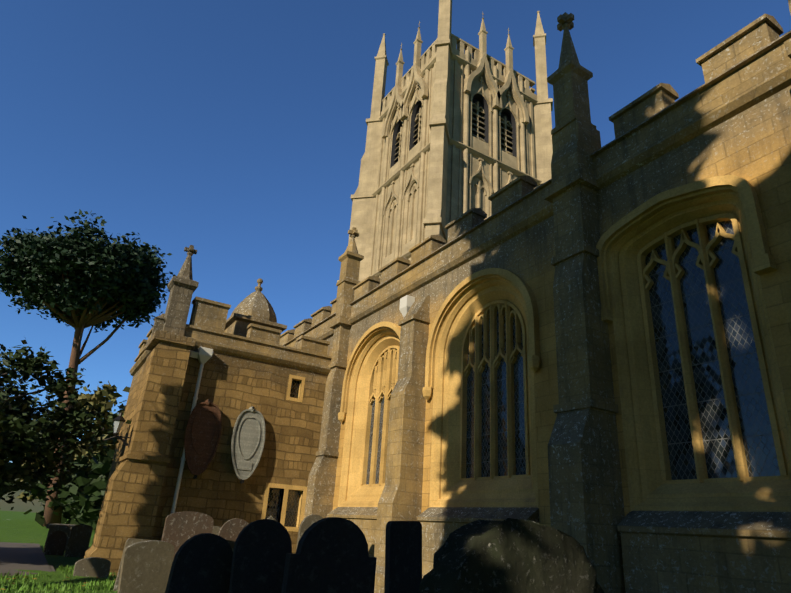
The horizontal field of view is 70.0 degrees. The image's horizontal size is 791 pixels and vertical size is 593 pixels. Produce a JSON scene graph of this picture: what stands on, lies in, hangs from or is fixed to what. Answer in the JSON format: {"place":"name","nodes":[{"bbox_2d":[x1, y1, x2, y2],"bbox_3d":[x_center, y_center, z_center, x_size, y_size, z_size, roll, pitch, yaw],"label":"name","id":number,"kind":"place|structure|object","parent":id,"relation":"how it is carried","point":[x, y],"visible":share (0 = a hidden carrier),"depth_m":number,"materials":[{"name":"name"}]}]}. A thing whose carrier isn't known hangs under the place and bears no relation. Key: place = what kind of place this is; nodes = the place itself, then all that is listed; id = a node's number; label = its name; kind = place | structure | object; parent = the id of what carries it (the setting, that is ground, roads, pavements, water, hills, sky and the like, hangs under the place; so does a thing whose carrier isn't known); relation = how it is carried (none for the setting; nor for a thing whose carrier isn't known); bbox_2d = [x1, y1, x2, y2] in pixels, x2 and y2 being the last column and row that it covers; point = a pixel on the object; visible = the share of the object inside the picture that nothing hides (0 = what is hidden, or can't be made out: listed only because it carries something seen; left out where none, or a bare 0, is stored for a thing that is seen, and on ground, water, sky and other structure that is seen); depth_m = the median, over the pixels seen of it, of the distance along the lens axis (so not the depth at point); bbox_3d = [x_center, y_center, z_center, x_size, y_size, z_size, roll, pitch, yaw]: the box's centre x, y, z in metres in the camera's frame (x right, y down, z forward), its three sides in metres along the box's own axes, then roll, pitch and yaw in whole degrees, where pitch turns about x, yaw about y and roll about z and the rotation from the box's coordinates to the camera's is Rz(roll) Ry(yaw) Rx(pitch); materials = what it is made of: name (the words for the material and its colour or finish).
{"place":"outdoors","nodes":[
{"label":"outdoors","id":0,"kind":"place"},
{"bbox_2d":[0,478,44,512],"bbox_3d":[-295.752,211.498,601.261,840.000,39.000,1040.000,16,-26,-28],"label":"hill","id":1,"kind":"structure","parent":0,"point":[19,505],"depth_m":173.83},
{"bbox_2d":[0,542,55,575],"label":"path","id":2,"kind":"structure","parent":0,"point":[15,557],"depth_m":16.50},
{"bbox_2d":[0,510,116,592],"bbox_3d":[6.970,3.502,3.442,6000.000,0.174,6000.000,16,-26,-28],"label":"ground","id":3,"kind":"structure","parent":0,"point":[17,527],"depth_m":18.32,"materials":[{"name":"green plant"}]},
{"bbox_2d":[44,531,66,555],"bbox_3d":[-11.603,8.612,19.217,0.600,1.178,0.100,15,-25,-29],"label":"headstone","id":4,"kind":"object","parent":3,"relation":"on","point":[56,541],"visible":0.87,"depth_m":19.24,"materials":[{"name":"grey stone"}]},
{"bbox_2d":[44,523,73,550],"bbox_3d":[-13.356,9.664,22.713,1.100,0.900,2.200,12,-24,-19],"label":"chest tomb","id":5,"kind":"object","parent":3,"relation":"on","point":[64,528],"visible":0.43,"depth_m":21.90,"materials":[{"name":"grey stone"}]},
{"bbox_2d":[14,436,110,523],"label":"tree leaves","id":6,"kind":"object","parent":3,"relation":"on","point":[34,492],"depth_m":57.86,"materials":[{"name":"green plant"}]},
{"bbox_2d":[0,381,129,514],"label":"tree leaves","id":7,"kind":"object","parent":3,"relation":"on","point":[108,400],"depth_m":66.25,"materials":[{"name":"green plant"}]},
{"bbox_2d":[0,338,131,510],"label":"dark tree","id":8,"kind":"object","parent":3,"relation":"on","point":[20,434],"depth_m":17.08,"materials":[{"name":"green plant"}]},
{"bbox_2d":[35,438,116,529],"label":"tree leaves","id":9,"kind":"object","parent":3,"relation":"on","point":[84,507],"visible":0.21,"depth_m":44.24,"materials":[{"name":"green plant"}]},
{"bbox_2d":[64,524,92,557],"bbox_3d":[-10.726,8.460,19.042,0.650,1.432,0.100,16,-26,-28],"label":"headstone","id":10,"kind":"object","parent":3,"relation":"on","point":[79,540],"visible":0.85,"depth_m":19.07,"materials":[{"name":"grey stone"}]},
{"bbox_2d":[73,557,110,577],"bbox_3d":[-7.252,6.674,13.424,0.750,0.850,0.250,13,-24,-29],"label":"headstone","id":11,"kind":"object","parent":3,"relation":"on","point":[99,567],"visible":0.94,"depth_m":13.41,"materials":[{"name":"grey stone"}]},
{"bbox_2d":[89,406,124,444],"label":"tree leaves","id":12,"kind":"object","parent":3,"relation":"on","point":[110,421],"visible":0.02,"depth_m":77.95,"materials":[{"name":"green plant"}]},
{"bbox_2d":[0,564,228,592],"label":"grass","id":13,"kind":"structure","parent":3,"relation":"on","point":[22,588],"depth_m":11.69,"materials":[{"name":"green plant"}]},
{"bbox_2d":[113,538,146,590],"bbox_3d":[-5.527,5.838,11.835,0.550,1.387,0.120,19,-28,-27],"label":"headstone","id":14,"kind":"object","parent":3,"relation":"on","point":[129,541],"visible":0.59,"depth_m":11.90,"materials":[{"name":"grey stone"}]},
{"bbox_2d":[117,540,174,592],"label":"headstone","id":15,"kind":"object","parent":3,"relation":"on","point":[146,566],"visible":1,"depth_m":8.52,"materials":[{"name":"grey stone"}]},
{"bbox_2d":[161,511,213,559],"bbox_3d":[-4.281,5.376,11.321,0.950,1.998,0.120,16,-27,-28],"label":"headstone","id":16,"kind":"object","parent":3,"relation":"on","point":[180,528],"visible":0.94,"depth_m":11.50,"materials":[{"name":"stone"}]},
{"bbox_2d":[165,533,232,592],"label":"headstone","id":17,"kind":"object","parent":3,"relation":"on","point":[201,562],"visible":0.93,"depth_m":5.81,"materials":[{"name":"black stone"}]},
{"bbox_2d":[92,347,327,552],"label":"porch walls","id":18,"kind":"structure","parent":3,"relation":"on","point":[232,387],"depth_m":17.94,"materials":[{"name":"beige stone"}]},
{"bbox_2d":[113,413,131,447],"bbox_3d":[-7.780,3.764,16.010,0.581,0.930,0.344,7,-23,-8],"label":"lantern","id":19,"kind":"object","parent":18,"relation":"attached to","point":[120,418],"depth_m":15.96,"materials":[{"name":"black metal"}]},
{"bbox_2d":[170,346,212,513],"bbox_3d":[-6.173,4.641,16.519,0.400,6.500,0.280,16,-26,-28],"label":"porch downpipe","id":20,"kind":"object","parent":18,"relation":"attached to","point":[204,355],"visible":0.65,"depth_m":17.20,"materials":[{"name":"grey metal"}]},
{"bbox_2d":[184,399,221,474],"bbox_3d":[-5.808,4.195,16.951,1.040,2.274,0.351,16,-26,-28],"label":"cartouche","id":21,"kind":"object","parent":18,"relation":"attached to","point":[202,433],"visible":0.96,"depth_m":16.89,"materials":[{"name":"red stone"}]},
{"bbox_2d":[129,296,331,375],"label":"porch parapet","id":22,"kind":"structure","parent":18,"relation":"on","point":[205,327],"depth_m":18.82,"materials":[{"name":"grey stone"}]},
{"bbox_2d":[231,406,264,479],"bbox_3d":[-4.620,4.545,17.605,1.040,2.274,0.351,16,-26,-28],"label":"cartouche","id":23,"kind":"object","parent":18,"relation":"attached to","point":[248,440],"visible":0.94,"depth_m":17.54,"materials":[{"name":"grey stone"}]},
{"bbox_2d":[261,375,306,531],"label":"window frames","id":24,"kind":"structure","parent":18,"relation":"in","point":[283,504],"depth_m":17.91,"materials":[{"name":"beige stone"}]},
{"bbox_2d":[265,380,299,526],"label":"window panes","id":25,"kind":"structure","parent":24,"relation":"in","point":[273,504],"depth_m":18.00,"materials":[{"name":"black glass"}]},
{"bbox_2d":[212,526,220,534],"bbox_3d":[-4.912,6.966,14.876,0.600,1.710,0.100,18,-26,-27],"label":"headstone","id":26,"kind":"object","parent":3,"relation":"on","point":[215,530],"visible":0.19,"depth_m":15.14,"materials":[{"name":"stone"}]},
{"bbox_2d":[218,518,248,592],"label":"headstone","id":27,"kind":"object","parent":3,"relation":"on","point":[230,530],"visible":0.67,"depth_m":12.47,"materials":[{"name":"stone"}]},
{"bbox_2d":[229,519,291,592],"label":"headstone","id":28,"kind":"object","parent":3,"relation":"on","point":[262,548],"visible":1,"depth_m":5.67,"materials":[{"name":"black stone"}]},
{"bbox_2d":[296,515,322,549],"bbox_3d":[-1.966,6.118,12.900,0.700,2.123,0.100,16,-25,-28],"label":"headstone","id":29,"kind":"object","parent":3,"relation":"on","point":[307,522],"visible":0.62,"depth_m":13.08,"materials":[{"name":"grey stone"}]},
{"bbox_2d":[281,517,376,592],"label":"headstone","id":30,"kind":"object","parent":3,"relation":"on","point":[331,555],"visible":1,"depth_m":5.00,"materials":[{"name":"black stone"}]},
{"bbox_2d":[384,521,421,592],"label":"headstone","id":31,"kind":"object","parent":3,"relation":"on","point":[403,556],"visible":1,"depth_m":8.50,"materials":[{"name":"black stone"}]},
{"bbox_2d":[337,0,552,284],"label":"church tower","id":32,"kind":"structure","parent":3,"relation":"on","point":[441,52],"depth_m":35.76,"materials":[{"name":"beige stone"}]},
{"bbox_2d":[419,518,603,592],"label":"gravestone","id":33,"kind":"object","parent":3,"relation":"on","point":[509,555],"visible":1,"depth_m":3.30,"materials":[{"name":"grey stone"}]},
{"bbox_2d":[304,0,790,592],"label":"buttresses","id":34,"kind":"structure","parent":3,"relation":"on","point":[586,500],"depth_m":11.36,"materials":[{"name":"grey stone"}]},
{"bbox_2d":[0,209,175,525],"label":"pine","id":35,"kind":"object","parent":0,"point":[129,271],"depth_m":48.56,"materials":[{"name":"green plant"}]},
{"bbox_2d":[84,245,198,575],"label":"buttress","id":36,"kind":"structure","parent":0,"point":[130,502],"depth_m":15.96,"materials":[{"name":"beige stone"}]},
{"bbox_2d":[189,351,213,358],"bbox_3d":[-6.088,1.822,17.683,0.680,0.303,0.223,16,-26,-28],"label":"floodlight","id":37,"kind":"object","parent":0,"point":[193,354],"visible":0.75,"depth_m":17.50,"materials":[{"name":"grey metal"}]},
{"bbox_2d":[224,278,286,343],"bbox_3d":[-5.372,0.905,21.346,2.000,3.480,2.000,16,-26,-28],"label":"stone cupola","id":38,"kind":"object","parent":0,"point":[255,307],"visible":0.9,"depth_m":20.73,"materials":[{"name":"grey stone"}]},
{"bbox_2d":[0,0,790,461],"label":"sky","id":39,"kind":"structure","parent":0,"point":[234,131],"materials":[{"name":"blue"}]},
{"bbox_2d":[399,295,414,316],"bbox_3d":[0.317,0.714,16.669,0.280,1.450,0.400,16,-26,-28],"label":"aisle hopper","id":40,"kind":"object","parent":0,"point":[407,302],"visible":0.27,"depth_m":16.73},
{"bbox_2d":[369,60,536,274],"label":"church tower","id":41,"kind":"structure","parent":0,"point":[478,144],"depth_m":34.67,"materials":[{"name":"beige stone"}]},
{"bbox_2d":[394,106,512,160],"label":"louvres","id":42,"kind":"object","parent":41,"relation":"in","point":[482,139],"visible":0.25,"depth_m":35.46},
{"bbox_2d":[325,85,790,526],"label":"aisle wall","id":43,"kind":"structure","parent":0,"point":[752,145],"depth_m":10.48,"materials":[{"name":"beige stone"}]},
{"bbox_2d":[279,13,790,347],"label":"battlement parapet","id":44,"kind":"structure","parent":43,"relation":"on","point":[746,67],"depth_m":11.23,"materials":[{"name":"grey stone"}]},
{"bbox_2d":[338,175,776,422],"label":"window hoods","id":45,"kind":"object","parent":43,"relation":"attached to","point":[762,260],"depth_m":10.77,"materials":[{"name":"stone"}]},
{"bbox_2d":[361,213,787,485],"bbox_3d":[2.358,2.257,13.561,0.250,4.535,12.310,16,-26,-28],"label":"tracery window","id":46,"kind":"structure","parent":43,"relation":"in","point":[384,375],"depth_m":10.50,"materials":[{"name":"beige stone"}]},
{"bbox_2d":[366,221,780,483],"bbox_3d":[2.397,2.259,13.585,0.001,4.455,12.270,16,-26,-28],"label":"window glass","id":47,"kind":"object","parent":46,"relation":"in","point":[758,442],"visible":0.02,"depth_m":9.45,"materials":[{"name":"glass"}]},
{"bbox_2d":[327,507,790,592],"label":"wall plinth","id":48,"kind":"structure","parent":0,"point":[700,552],"depth_m":8.04,"materials":[{"name":"beige stone"}]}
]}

